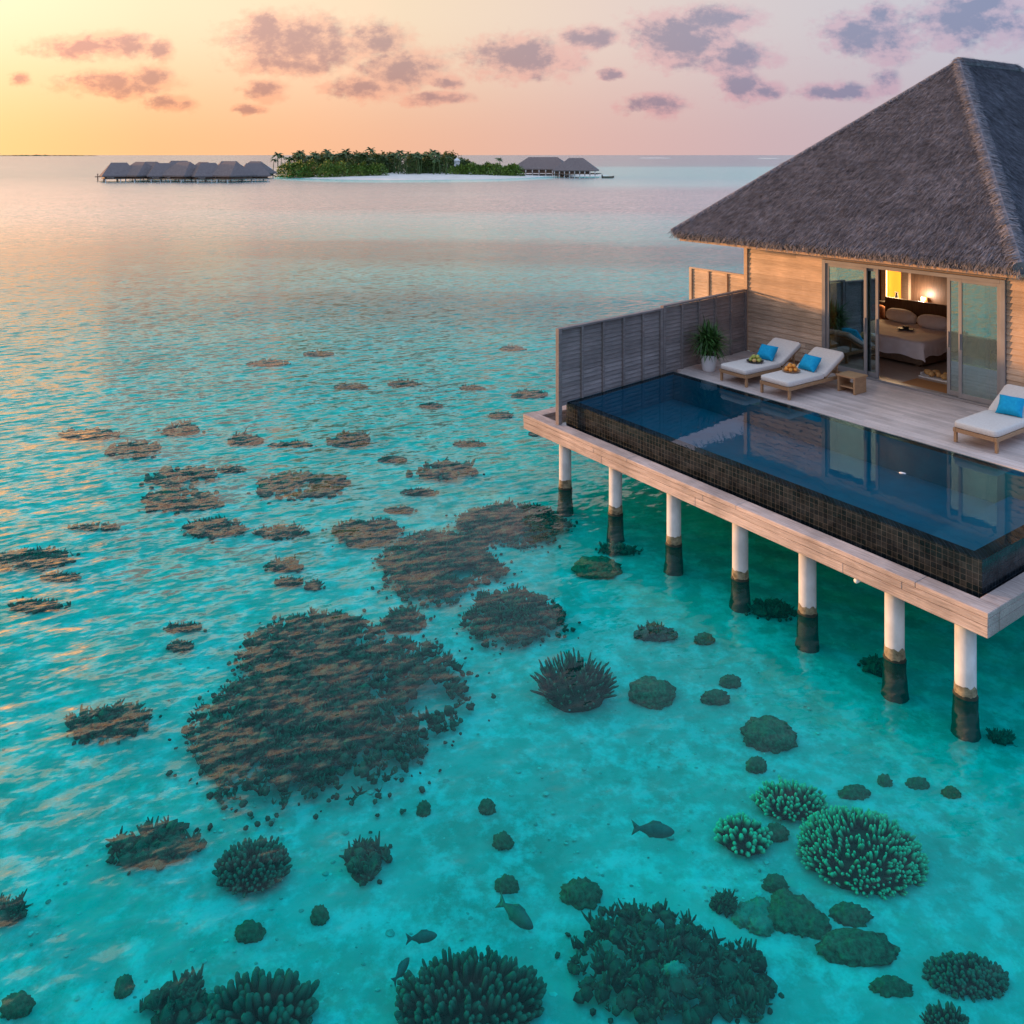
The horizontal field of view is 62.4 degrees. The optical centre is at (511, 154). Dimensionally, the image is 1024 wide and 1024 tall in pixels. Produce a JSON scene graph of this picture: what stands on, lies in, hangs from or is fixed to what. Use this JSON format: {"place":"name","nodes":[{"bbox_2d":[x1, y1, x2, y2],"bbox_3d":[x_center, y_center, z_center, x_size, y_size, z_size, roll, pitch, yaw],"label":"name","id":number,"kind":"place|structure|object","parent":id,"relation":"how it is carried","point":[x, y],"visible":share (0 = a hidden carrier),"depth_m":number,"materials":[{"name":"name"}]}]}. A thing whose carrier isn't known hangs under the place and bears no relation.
{"place":"outdoors","nodes":[
{"label":"outdoors","id":0,"kind":"place"},
{"bbox_2d":[0,155,794,771],"bbox_3d":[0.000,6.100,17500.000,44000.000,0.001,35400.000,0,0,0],"label":"sea","id":1,"kind":"structure","parent":0,"point":[152,199],"depth_m":64.91,"materials":[{"name":"liquid"}]},
{"bbox_2d":[406,929,436,944],"bbox_3d":[-0.742,6.397,6.924,0.257,0.085,0.039,0,-40,-8],"label":"fish","id":2,"kind":"object","parent":1,"relation":"in","point":[423,936],"visible":1,"depth_m":6.91},
{"bbox_2d":[276,172,558,182],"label":"island sand","id":3,"kind":"structure","parent":0,"point":[418,176],"depth_m":219.62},
{"bbox_2d":[274,158,389,177],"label":"beach bushes","id":4,"kind":"object","parent":3,"relation":"on","point":[327,168],"visible":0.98,"depth_m":226.90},
{"bbox_2d":[288,150,471,174],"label":"island forest","id":5,"kind":"object","parent":3,"relation":"on","point":[426,162],"visible":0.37,"depth_m":245.51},
{"bbox_2d":[447,161,524,175],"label":"bushes","id":6,"kind":"object","parent":3,"relation":"on","point":[489,168],"visible":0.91,"depth_m":237.15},
{"bbox_2d":[0,155,1023,1023],"bbox_3d":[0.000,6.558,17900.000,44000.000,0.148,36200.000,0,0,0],"label":"lagoon bed","id":7,"kind":"object","parent":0,"point":[58,793],"visible":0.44,"depth_m":10.51,"materials":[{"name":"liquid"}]},
{"bbox_2d":[0,888,31,926],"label":"reef patch","id":8,"kind":"object","parent":7,"relation":"on","point":[13,912],"visible":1,"depth_m":7.26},
{"bbox_2d":[0,990,35,1020],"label":"boulder coral","id":9,"kind":"object","parent":7,"relation":"on","point":[19,1004],"visible":1,"depth_m":6.46},
{"bbox_2d":[6,596,70,614],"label":"reef patch","id":10,"kind":"object","parent":7,"relation":"on","point":[32,606],"visible":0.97,"depth_m":12.18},
{"bbox_2d":[0,545,79,571],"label":"reef patch","id":11,"kind":"object","parent":7,"relation":"on","point":[23,557],"visible":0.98,"depth_m":13.48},
{"bbox_2d":[40,569,81,581],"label":"reef patch","id":12,"kind":"object","parent":7,"relation":"on","point":[53,576],"visible":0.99,"depth_m":13.04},
{"bbox_2d":[57,427,119,440],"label":"reef patch","id":13,"kind":"object","parent":7,"relation":"on","point":[107,432],"visible":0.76,"depth_m":19.60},
{"bbox_2d":[64,521,125,531],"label":"reef patch","id":14,"kind":"object","parent":7,"relation":"on","point":[92,527],"visible":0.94,"depth_m":14.73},
{"bbox_2d":[63,698,161,745],"bbox_3d":[-4.614,6.468,9.696,1.083,0.300,0.700,0,0,0],"label":"reef patch","id":15,"kind":"object","parent":7,"relation":"on","point":[108,722],"visible":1,"depth_m":9.61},
{"bbox_2d":[99,163,135,182],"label":"water bungalow","id":16,"kind":"object","parent":7,"relation":"on","point":[120,171],"visible":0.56,"depth_m":193.71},
{"bbox_2d":[113,974,134,998],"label":"boulder coral","id":17,"kind":"object","parent":7,"relation":"on","point":[124,985],"visible":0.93,"depth_m":6.60},
{"bbox_2d":[104,440,161,458],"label":"reef patch","id":18,"kind":"object","parent":7,"relation":"on","point":[146,448],"visible":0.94,"depth_m":18.48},
{"bbox_2d":[116,162,161,182],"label":"water bungalow","id":19,"kind":"object","parent":7,"relation":"on","point":[139,170],"visible":0.48,"depth_m":194.11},
{"bbox_2d":[105,815,207,875],"bbox_3d":[-3.374,6.479,7.963,0.962,0.280,0.559,0,0,0],"label":"reef patch","id":20,"kind":"object","parent":7,"relation":"on","point":[162,845],"visible":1,"depth_m":7.90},
{"bbox_2d":[146,163,178,182],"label":"water bungalow","id":21,"kind":"object","parent":7,"relation":"on","point":[156,170],"visible":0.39,"depth_m":193.67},
{"bbox_2d":[139,964,209,1023],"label":"coral","id":22,"kind":"object","parent":7,"relation":"on","point":[184,1000],"visible":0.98,"depth_m":6.46},
{"bbox_2d":[139,465,218,489],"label":"reef patch","id":23,"kind":"object","parent":7,"relation":"on","point":[190,472],"visible":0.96,"depth_m":16.95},
{"bbox_2d":[165,638,194,652],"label":"reef patch","id":24,"kind":"object","parent":7,"relation":"on","point":[181,646],"visible":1,"depth_m":11.17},
{"bbox_2d":[156,419,205,435],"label":"reef patch","id":25,"kind":"object","parent":7,"relation":"on","point":[186,425],"visible":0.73,"depth_m":19.88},
{"bbox_2d":[138,487,224,515],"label":"reef patch","id":26,"kind":"object","parent":7,"relation":"on","point":[193,502],"visible":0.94,"depth_m":15.71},
{"bbox_2d":[159,162,205,182],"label":"water bungalow","id":27,"kind":"object","parent":7,"relation":"on","point":[181,170],"visible":0.58,"depth_m":192.46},
{"bbox_2d":[163,620,206,633],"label":"reef patch","id":28,"kind":"object","parent":7,"relation":"on","point":[173,628],"visible":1,"depth_m":11.62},
{"bbox_2d":[191,163,225,183],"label":"water bungalow","id":29,"kind":"object","parent":7,"relation":"on","point":[203,171],"visible":0.53,"depth_m":191.56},
{"bbox_2d":[181,515,248,543],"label":"reef patch","id":30,"kind":"object","parent":7,"relation":"on","point":[218,527],"visible":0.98,"depth_m":14.59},
{"bbox_2d":[206,161,256,183],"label":"water bungalow","id":31,"kind":"object","parent":7,"relation":"on","point":[228,170],"visible":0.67,"depth_m":191.72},
{"bbox_2d":[227,428,264,445],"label":"reef patch","id":32,"kind":"object","parent":7,"relation":"on","point":[242,438],"visible":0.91,"depth_m":19.14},
{"bbox_2d":[234,919,265,943],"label":"boulder coral","id":33,"kind":"object","parent":7,"relation":"on","point":[249,931],"visible":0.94,"depth_m":7.06},
{"bbox_2d":[212,835,292,897],"bbox_3d":[-2.357,6.494,7.697,0.735,0.334,0.568,0,0,0],"label":"finger coral","id":34,"kind":"object","parent":7,"relation":"on","point":[250,866],"visible":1,"depth_m":7.63},
{"bbox_2d":[238,163,270,182],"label":"water bungalow","id":35,"kind":"object","parent":7,"relation":"on","point":[259,170],"visible":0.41,"depth_m":197.52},
{"bbox_2d":[206,966,319,1023],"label":"finger coral","id":36,"kind":"object","parent":7,"relation":"on","point":[280,997],"visible":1,"depth_m":6.39},
{"bbox_2d":[251,521,309,540],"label":"reef patch","id":37,"kind":"object","parent":7,"relation":"on","point":[276,533],"visible":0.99,"depth_m":14.52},
{"bbox_2d":[263,554,303,572],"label":"reef patch","id":38,"kind":"object","parent":7,"relation":"on","point":[286,566],"visible":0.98,"depth_m":13.37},
{"bbox_2d":[274,575,303,586],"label":"reef patch","id":39,"kind":"object","parent":7,"relation":"on","point":[287,581],"visible":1,"depth_m":12.87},
{"bbox_2d":[247,469,350,503],"bbox_3d":[-4.158,6.463,16.574,1.924,0.307,1.596,0,0,0],"label":"reef patch","id":40,"kind":"object","parent":7,"relation":"on","point":[284,482],"visible":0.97,"depth_m":16.49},
{"bbox_2d":[310,904,329,925],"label":"boulder coral","id":41,"kind":"object","parent":7,"relation":"on","point":[319,916],"visible":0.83,"depth_m":7.21},
{"bbox_2d":[165,606,495,833],"bbox_3d":[-2.014,6.367,10.146,3.652,0.413,4.016,0,0,0],"label":"reef patch","id":42,"kind":"object","parent":7,"relation":"on","point":[291,684],"visible":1,"depth_m":9.66,"materials":[{"name":"stone"}]},
{"bbox_2d":[326,429,370,447],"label":"reef patch","id":43,"kind":"object","parent":7,"relation":"on","point":[348,442],"visible":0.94,"depth_m":19.10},
{"bbox_2d":[321,516,404,547],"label":"reef patch","id":44,"kind":"object","parent":7,"relation":"on","point":[363,535],"visible":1,"depth_m":14.38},
{"bbox_2d":[339,831,392,885],"bbox_3d":[-1.348,6.484,7.769,0.488,0.260,0.501,0,0,0],"label":"reef patch","id":45,"kind":"object","parent":7,"relation":"on","point":[362,860],"visible":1,"depth_m":7.76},
{"bbox_2d":[376,602,432,637],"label":"reef patch","id":46,"kind":"object","parent":7,"relation":"on","point":[396,619],"visible":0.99,"depth_m":11.74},
{"bbox_2d":[400,487,438,495],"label":"reef patch","id":47,"kind":"object","parent":7,"relation":"on","point":[416,491],"visible":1,"depth_m":16.34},
{"bbox_2d":[367,528,521,617],"bbox_3d":[-1.233,6.380,13.500,2.460,0.375,2.597,0,0,-39],"label":"reef patch","id":48,"kind":"object","parent":7,"relation":"on","point":[422,562],"visible":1,"depth_m":13.18,"materials":[{"name":"stone"}]},
{"bbox_2d":[406,457,484,481],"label":"reef patch","id":49,"kind":"object","parent":7,"relation":"on","point":[447,468],"visible":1,"depth_m":17.28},
{"bbox_2d":[394,945,546,1023],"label":"finger coral","id":50,"kind":"object","parent":7,"relation":"on","point":[489,987],"visible":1,"depth_m":6.44},
{"bbox_2d":[492,830,514,850],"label":"boulder coral","id":51,"kind":"object","parent":7,"relation":"on","point":[503,840],"visible":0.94,"depth_m":8.00},
{"bbox_2d":[494,873,519,893],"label":"boulder coral","id":52,"kind":"object","parent":7,"relation":"on","point":[506,884],"visible":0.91,"depth_m":7.52},
{"bbox_2d":[0,641,1018,1023],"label":"coral rubble","id":53,"kind":"object","parent":7,"relation":"on","point":[390,931],"visible":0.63,"depth_m":7.80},
{"bbox_2d":[442,497,577,552],"bbox_3d":[-0.091,6.413,14.976,2.350,0.317,1.852,0,0,22],"label":"reef patch","id":54,"kind":"object","parent":7,"relation":"on","point":[485,522],"visible":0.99,"depth_m":14.72,"materials":[{"name":"stone"}]},
{"bbox_2d":[495,892,532,929],"bbox_3d":[0.029,6.396,7.141,0.396,0.131,0.060,0,-40,42],"label":"fish","id":55,"kind":"object","parent":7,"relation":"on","point":[518,916],"visible":1,"depth_m":7.11},
{"bbox_2d":[452,583,580,654],"bbox_3d":[0.068,6.381,11.816,1.794,0.371,1.493,0,0,0],"label":"reef patch","id":56,"kind":"object","parent":7,"relation":"on","point":[519,608],"visible":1,"depth_m":11.66,"materials":[{"name":"stone"}]},
{"bbox_2d":[530,647,618,712],"bbox_3d":[0.754,6.442,10.334,1.081,0.565,0.945,0,0,0],"label":"finger coral","id":57,"kind":"object","parent":7,"relation":"on","point":[573,684],"visible":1,"depth_m":10.21},
{"bbox_2d":[552,158,600,178],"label":"long house","id":58,"kind":"structure","parent":7,"relation":"on","point":[574,166],"depth_m":232.92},
{"bbox_2d":[559,876,602,909],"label":"boulder coral","id":59,"kind":"object","parent":7,"relation":"on","point":[578,893],"visible":0.96,"depth_m":7.41},
{"bbox_2d":[571,555,622,579],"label":"boulder coral","id":60,"kind":"object","parent":7,"relation":"on","point":[598,567],"visible":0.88,"depth_m":13.20},
{"bbox_2d":[595,541,643,555],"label":"reef patch","id":61,"kind":"object","parent":7,"relation":"on","point":[616,549],"visible":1,"depth_m":13.89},
{"bbox_2d":[555,898,742,1023],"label":"reef patch","id":62,"kind":"object","parent":7,"relation":"on","point":[645,975],"visible":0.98,"depth_m":6.65,"materials":[{"name":"stone"}]},
{"bbox_2d":[660,960,687,992],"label":"boulder coral","id":63,"kind":"object","parent":62,"relation":"on","point":[673,967],"visible":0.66,"depth_m":6.52},
{"bbox_2d":[628,675,676,709],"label":"boulder coral","id":64,"kind":"object","parent":7,"relation":"on","point":[650,692],"visible":0.99,"depth_m":10.18},
{"bbox_2d":[631,819,673,838],"bbox_3d":[1.335,6.396,8.028,0.404,0.133,0.061,0,-40,8],"label":"fish","id":65,"kind":"object","parent":7,"relation":"on","point":[656,829],"visible":1,"depth_m":8.01},
{"bbox_2d":[633,620,677,641],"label":"reef patch","id":66,"kind":"object","parent":7,"relation":"on","point":[651,632],"visible":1,"depth_m":11.47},
{"bbox_2d":[700,689,730,705],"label":"boulder coral","id":67,"kind":"object","parent":7,"relation":"on","point":[718,697],"visible":1,"depth_m":10.14},
{"bbox_2d":[709,888,737,917],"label":"reef patch","id":68,"kind":"object","parent":7,"relation":"on","point":[725,901],"visible":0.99,"depth_m":7.33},
{"bbox_2d":[719,674,740,688],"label":"boulder coral","id":69,"kind":"object","parent":7,"relation":"on","point":[728,681],"visible":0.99,"depth_m":10.43},
{"bbox_2d":[713,812,772,857],"bbox_3d":[2.199,6.495,8.078,0.487,0.280,0.511,0,0,-44],"label":"finger coral","id":70,"kind":"object","parent":7,"relation":"on","point":[743,836],"visible":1,"depth_m":8.01},
{"bbox_2d":[710,936,783,1023],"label":"reef patch","id":71,"kind":"object","parent":7,"relation":"on","point":[759,990],"visible":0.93,"depth_m":6.58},
{"bbox_2d":[731,896,774,936],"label":"boulder coral","id":72,"kind":"object","parent":7,"relation":"on","point":[751,915],"visible":0.98,"depth_m":7.20},
{"bbox_2d":[745,755,766,773],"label":"boulder coral","id":73,"kind":"object","parent":7,"relation":"on","point":[757,764],"visible":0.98,"depth_m":9.01},
{"bbox_2d":[740,715,797,753],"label":"boulder coral","id":74,"kind":"object","parent":7,"relation":"on","point":[770,733],"visible":0.96,"depth_m":9.42},
{"bbox_2d":[744,597,796,621],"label":"reef patch","id":75,"kind":"object","parent":7,"relation":"on","point":[777,608],"visible":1,"depth_m":12.02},
{"bbox_2d":[523,351,1023,742],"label":"villa deck","id":76,"kind":"structure","parent":7,"relation":"on","point":[919,416],"depth_m":12.25,"materials":[{"name":"brown wood"}]},
{"bbox_2d":[556,308,662,424],"bbox_3d":[1.987,4.103,16.682,3.138,1.795,0.100,0,0,-43],"label":"privacy fence","id":77,"kind":"object","parent":76,"relation":"on","point":[599,356],"visible":0.98,"depth_m":16.56,"materials":[{"name":"grey wood"}]},
{"bbox_2d":[660,289,746,373],"bbox_3d":[4.338,3.911,18.851,3.239,1.502,0.100,0,0,-43],"label":"privacy fence","id":78,"kind":"object","parent":76,"relation":"on","point":[682,318],"visible":0.88,"depth_m":18.60,"materials":[{"name":"grey wood"}]},
{"bbox_2d":[686,312,730,371],"bbox_3d":[4.214,3.966,18.025,1.122,1.262,1.140,0,0,-35],"label":"potted plant","id":79,"kind":"object","parent":76,"relation":"on","point":[709,343],"visible":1,"depth_m":17.90,"materials":[{"name":"green plant"}]},
{"bbox_2d":[689,267,743,302],"bbox_3d":[5.462,3.816,21.467,0.100,1.692,2.530,0,0,-35],"label":"privacy fence","id":80,"kind":"object","parent":76,"relation":"on","point":[703,282],"visible":0.26,"depth_m":21.89,"materials":[{"name":"brown wood"}]},
{"bbox_2d":[719,338,800,387],"bbox_3d":[5.197,4.262,17.524,1.915,0.670,0.680,0,0,-35],"label":"sun lounger","id":81,"kind":"object","parent":76,"relation":"on","point":[787,351],"visible":0.82,"depth_m":17.26,"materials":[{"name":"fabric"}]},
{"bbox_2d":[566,372,1023,597],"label":"infinity pool","id":82,"kind":"structure","parent":76,"relation":"on","point":[953,519],"depth_m":13.18,"materials":[{"name":"liquid"}]},
{"bbox_2d":[760,347,843,399],"bbox_3d":[5.760,4.262,16.648,1.915,0.670,0.680,0,0,-35],"label":"sun lounger","id":83,"kind":"object","parent":76,"relation":"on","point":[831,360],"visible":0.85,"depth_m":16.39,"materials":[{"name":"fabric"}]},
{"bbox_2d":[798,354,820,372],"bbox_3d":[5.890,4.114,16.739,0.287,0.295,0.400,0,0,-29],"label":"blue pillow","id":84,"kind":"object","parent":83,"relation":"on","point":[809,362],"visible":1,"depth_m":16.63,"materials":[{"name":"fabric"}]},
{"bbox_2d":[670,57,1023,407],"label":"villa","id":85,"kind":"object","parent":76,"relation":"on","point":[922,182],"visible":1,"depth_m":18.02,"materials":[{"name":"plant"}]},
{"bbox_2d":[826,263,867,374],"bbox_3d":[7.023,3.438,17.788,0.075,2.225,0.945,0,0,-35],"label":"sliding door","id":86,"kind":"structure","parent":85,"relation":"in","point":[843,368],"depth_m":17.63,"materials":[{"name":"grey metal"}]},
{"bbox_2d":[840,268,870,370],"bbox_3d":[7.303,3.448,18.057,0.093,2.220,0.760,0,0,-35],"label":"sliding door","id":87,"kind":"structure","parent":85,"relation":"hanging from","point":[852,315],"depth_m":18.05,"materials":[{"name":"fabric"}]},
{"bbox_2d":[837,267,878,377],"bbox_3d":[7.198,3.438,17.654,0.075,2.225,0.960,0,0,-35],"label":"sliding door","id":88,"kind":"structure","parent":85,"relation":"in","point":[874,374],"depth_m":17.31,"materials":[{"name":"grey metal"}]},
{"bbox_2d":[881,270,910,300],"bbox_3d":[9.758,3.290,21.500,0.118,1.120,0.730,0,0,-35],"label":"wall niche","id":89,"kind":"object","parent":85,"relation":"attached to","point":[892,282],"depth_m":21.54,"materials":[{"name":"yellow"}]},
{"bbox_2d":[834,297,977,366],"bbox_3d":[9.106,4.063,19.616,2.249,1.050,2.250,0,0,-35],"label":"bed","id":90,"kind":"object","parent":85,"relation":"on","point":[919,346],"visible":0.63,"depth_m":19.11,"materials":[{"name":"white fabric"}]},
{"bbox_2d":[885,308,916,323],"bbox_3d":[9.389,3.886,20.391,0.416,0.373,0.728,0,0,-29],"label":"bed pillow","id":91,"kind":"object","parent":90,"relation":"on","point":[903,316],"visible":0.99,"depth_m":20.21,"materials":[{"name":"white fabric"}]},
{"bbox_2d":[917,314,951,329],"bbox_3d":[9.783,3.887,19.613,0.715,0.375,0.412,0,0,44],"label":"bed pillow","id":92,"kind":"object","parent":90,"relation":"on","point":[933,322],"visible":0.86,"depth_m":19.47,"materials":[{"name":"white fabric"}]},
{"bbox_2d":[947,278,989,398],"bbox_3d":[8.501,3.438,15.793,0.075,2.225,0.770,0,0,-35],"label":"sliding door","id":93,"kind":"structure","parent":85,"relation":"in","point":[987,288],"depth_m":15.52,"materials":[{"name":"grey metal"}]},
{"bbox_2d":[958,279,999,404],"bbox_3d":[8.587,3.438,15.553,0.075,2.225,0.755,0,0,-35],"label":"sliding door","id":94,"kind":"structure","parent":85,"relation":"in","point":[960,281],"depth_m":15.78,"materials":[{"name":"grey metal"}]},
{"bbox_2d":[836,371,867,394],"bbox_3d":[6.606,4.429,16.447,0.420,0.335,0.420,0,0,-35],"label":"wood side table","id":95,"kind":"object","parent":76,"relation":"on","point":[858,385],"visible":1,"depth_m":16.36,"materials":[{"name":"brown wood"}]},
{"bbox_2d":[901,378,992,396],"bbox_3d":[8.487,4.582,16.566,0.620,0.012,1.500,0,0,-35],"label":"door mat","id":96,"kind":"object","parent":76,"relation":"on","point":[930,385],"depth_m":16.72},
{"bbox_2d":[953,384,1023,453],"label":"sun lounger","id":97,"kind":"object","parent":76,"relation":"on","point":[989,424],"visible":0.91,"depth_m":13.46,"materials":[{"name":"fabric"}]},
{"bbox_2d":[995,394,1023,417],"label":"blue pillow","id":98,"kind":"object","parent":97,"relation":"on","point":[1011,405],"visible":1,"depth_m":13.80,"materials":[{"name":"fabric"}]},
{"bbox_2d":[761,873,789,892],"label":"boulder coral","id":99,"kind":"object","parent":7,"relation":"on","point":[774,882],"visible":0.69,"depth_m":7.53},
{"bbox_2d":[767,822,789,842],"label":"boulder coral","id":100,"kind":"object","parent":7,"relation":"on","point":[781,833],"visible":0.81,"depth_m":8.10},
{"bbox_2d":[750,775,828,821],"bbox_3d":[2.781,6.482,8.487,0.770,0.309,0.506,0,0,0],"label":"finger coral","id":101,"kind":"object","parent":7,"relation":"on","point":[786,800],"visible":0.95,"depth_m":8.42},
{"bbox_2d":[767,887,831,939],"bbox_3d":[2.431,6.540,7.275,0.549,0.204,0.496,0,0,0],"label":"boulder coral","id":102,"kind":"object","parent":7,"relation":"on","point":[790,912],"visible":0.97,"depth_m":7.19},
{"bbox_2d":[828,901,874,927],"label":"boulder coral","id":103,"kind":"object","parent":7,"relation":"on","point":[851,914],"visible":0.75,"depth_m":7.21},
{"bbox_2d":[838,784,870,800],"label":"boulder coral","id":104,"kind":"object","parent":7,"relation":"on","point":[855,792],"visible":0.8,"depth_m":8.59},
{"bbox_2d":[815,927,900,967],"bbox_3d":[2.843,6.536,6.947,0.745,0.222,0.362,0,0,0],"label":"boulder coral","id":105,"kind":"object","parent":7,"relation":"on","point":[853,947],"visible":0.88,"depth_m":6.89},
{"bbox_2d":[795,805,929,899],"bbox_3d":[3.234,6.489,7.863,1.195,0.542,0.993,0,0,0],"label":"finger coral","id":106,"kind":"object","parent":7,"relation":"on","point":[872,852],"visible":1,"depth_m":7.71},
{"bbox_2d":[857,653,882,677],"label":"reef patch","id":107,"kind":"object","parent":7,"relation":"on","point":[873,664],"visible":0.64,"depth_m":10.73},
{"bbox_2d":[868,975,913,997],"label":"boulder coral","id":108,"kind":"object","parent":7,"relation":"on","point":[887,986],"visible":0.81,"depth_m":6.58},
{"bbox_2d":[905,776,929,789],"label":"boulder coral","id":109,"kind":"object","parent":7,"relation":"on","point":[918,782],"visible":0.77,"depth_m":8.71},
{"bbox_2d":[919,999,968,1023],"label":"finger coral","id":110,"kind":"object","parent":7,"relation":"on","point":[939,1014],"visible":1,"depth_m":6.34},
{"bbox_2d":[921,950,1009,1002],"bbox_3d":[3.590,6.506,6.706,0.695,0.219,0.391,0,0,0],"label":"finger coral","id":111,"kind":"object","parent":7,"relation":"on","point":[972,976],"visible":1,"depth_m":6.64},
{"bbox_2d":[985,727,1015,745],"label":"reef patch","id":112,"kind":"object","parent":7,"relation":"on","point":[1002,737],"visible":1,"depth_m":9.42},
{"bbox_2d":[0,0,1023,154],"label":"sky","id":113,"kind":"structure","parent":0,"point":[78,77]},
{"bbox_2d":[526,173,605,177],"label":"island spit","id":114,"kind":"structure","parent":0,"point":[557,175],"depth_m":248.59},
{"bbox_2d":[515,157,566,175],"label":"long house","id":115,"kind":"structure","parent":114,"relation":"on","point":[539,165],"depth_m":245.41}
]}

